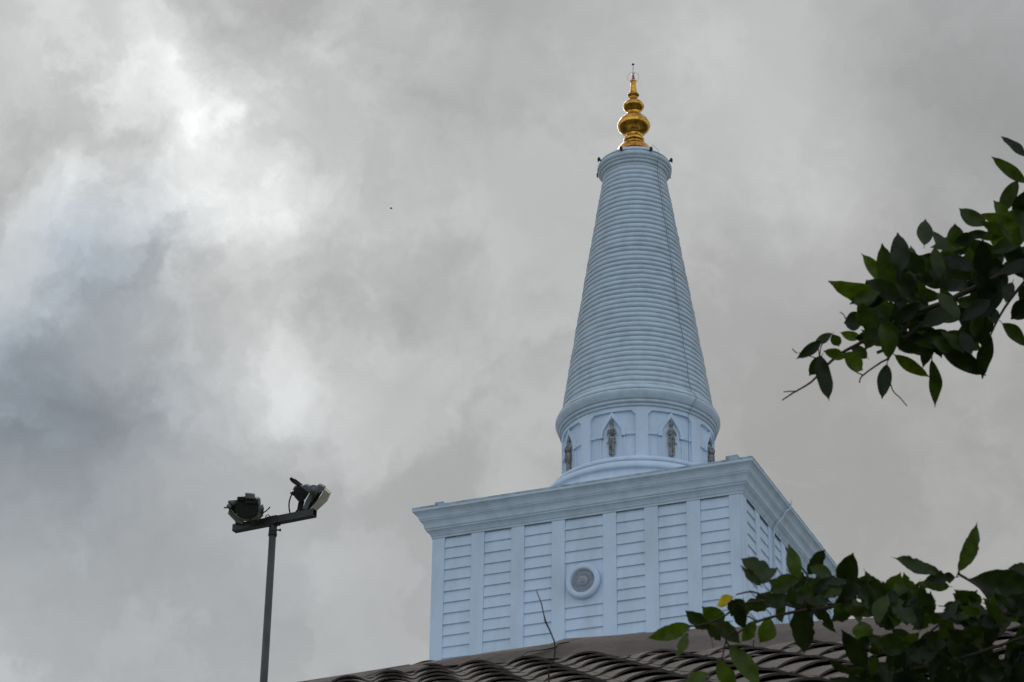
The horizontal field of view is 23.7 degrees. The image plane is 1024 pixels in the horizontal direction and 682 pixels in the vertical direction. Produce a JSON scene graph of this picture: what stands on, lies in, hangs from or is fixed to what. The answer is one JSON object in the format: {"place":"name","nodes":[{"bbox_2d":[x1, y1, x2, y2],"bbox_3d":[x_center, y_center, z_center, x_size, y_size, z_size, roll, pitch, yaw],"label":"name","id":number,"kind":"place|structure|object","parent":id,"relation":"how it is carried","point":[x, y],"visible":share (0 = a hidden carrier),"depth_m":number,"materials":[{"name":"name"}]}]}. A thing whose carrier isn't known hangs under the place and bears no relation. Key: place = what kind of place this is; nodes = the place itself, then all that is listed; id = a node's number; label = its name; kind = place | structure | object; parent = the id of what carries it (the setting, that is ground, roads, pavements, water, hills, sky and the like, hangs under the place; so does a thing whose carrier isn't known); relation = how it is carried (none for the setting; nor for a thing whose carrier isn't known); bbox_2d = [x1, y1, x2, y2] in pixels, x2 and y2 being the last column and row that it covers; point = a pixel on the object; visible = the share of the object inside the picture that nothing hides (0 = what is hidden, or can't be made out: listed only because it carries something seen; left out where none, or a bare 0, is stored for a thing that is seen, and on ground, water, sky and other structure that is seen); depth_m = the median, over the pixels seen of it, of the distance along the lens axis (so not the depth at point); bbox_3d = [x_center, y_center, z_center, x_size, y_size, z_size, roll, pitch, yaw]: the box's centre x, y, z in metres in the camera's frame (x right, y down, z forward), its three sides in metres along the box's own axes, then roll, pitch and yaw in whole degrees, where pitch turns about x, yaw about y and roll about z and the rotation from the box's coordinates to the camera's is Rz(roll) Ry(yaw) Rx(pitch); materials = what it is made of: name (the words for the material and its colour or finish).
{"place":"outdoors","nodes":[
{"label":"outdoors","id":0,"kind":"place"},
{"bbox_2d":[0,0,1023,681],"label":"sky","id":1,"kind":"structure","parent":0,"point":[213,292],"materials":[{"name":"grey"}]},
{"bbox_2d":[412,63,837,660],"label":"stupa","id":2,"kind":"object","parent":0,"point":[640,531],"visible":0.94,"depth_m":119.13,"materials":[{"name":"paint"}]},
{"bbox_2d":[564,435,570,471],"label":"niche statue","id":3,"kind":"object","parent":2,"relation":"in","point":[567,455],"visible":0.98,"depth_m":125.74,"materials":[{"name":"stone"}]},
{"bbox_2d":[606,416,615,455],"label":"niche statue","id":4,"kind":"object","parent":2,"relation":"in","point":[611,442],"visible":1,"depth_m":123.81,"materials":[{"name":"stone"}]},
{"bbox_2d":[667,417,676,456],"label":"niche statue","id":5,"kind":"object","parent":2,"relation":"in","point":[671,431],"visible":1,"depth_m":123.78,"materials":[{"name":"stone"}]},
{"bbox_2d":[708,437,714,461],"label":"niche statue","id":6,"kind":"object","parent":2,"relation":"in","point":[711,456],"visible":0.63,"depth_m":125.83,"materials":[{"name":"stone"}]},
{"label":"ground","id":7,"kind":"structure","parent":0,"visible":0},
{"bbox_2d":[232,508,316,681],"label":"lamp mast","id":8,"kind":"object","parent":7,"relation":"on","point":[273,522],"visible":1,"depth_m":29.76,"materials":[{"name":"metal"}]},
{"bbox_2d":[224,492,269,525],"bbox_3d":[-3.239,2.059,29.956,0.574,0.392,0.495,-1,-27,4],"label":"floodlight","id":9,"kind":"object","parent":8,"relation":"attached to","point":[248,507],"visible":1,"depth_m":29.84,"materials":[{"name":"metal"}]},
{"bbox_2d":[288,477,330,512],"bbox_3d":[-2.488,1.929,29.960,0.513,0.453,0.479,1,-27,0],"label":"floodlight","id":10,"kind":"object","parent":8,"relation":"on","point":[300,492],"visible":1,"depth_m":29.88,"materials":[{"name":"metal"}]},
{"bbox_2d":[536,590,555,681],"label":"bare twig","id":11,"kind":"object","parent":7,"relation":"on","point":[545,621],"visible":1,"depth_m":5.45,"materials":[{"name":"brown plant"}]},
{"bbox_2d":[299,618,1020,681],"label":"roof","id":12,"kind":"structure","parent":7,"relation":"on","point":[780,656],"depth_m":8.62,"materials":[{"name":"tile"}]},
{"bbox_2d":[648,523,1023,681],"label":"tree","id":13,"kind":"object","parent":7,"relation":"on","point":[893,602],"visible":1,"depth_m":3.96,"materials":[{"name":"green plant"}]},
{"bbox_2d":[782,136,1023,405],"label":"tree","id":14,"kind":"object","parent":7,"relation":"on","point":[903,275],"visible":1,"depth_m":4.55,"materials":[{"name":"green plant"}]}
]}

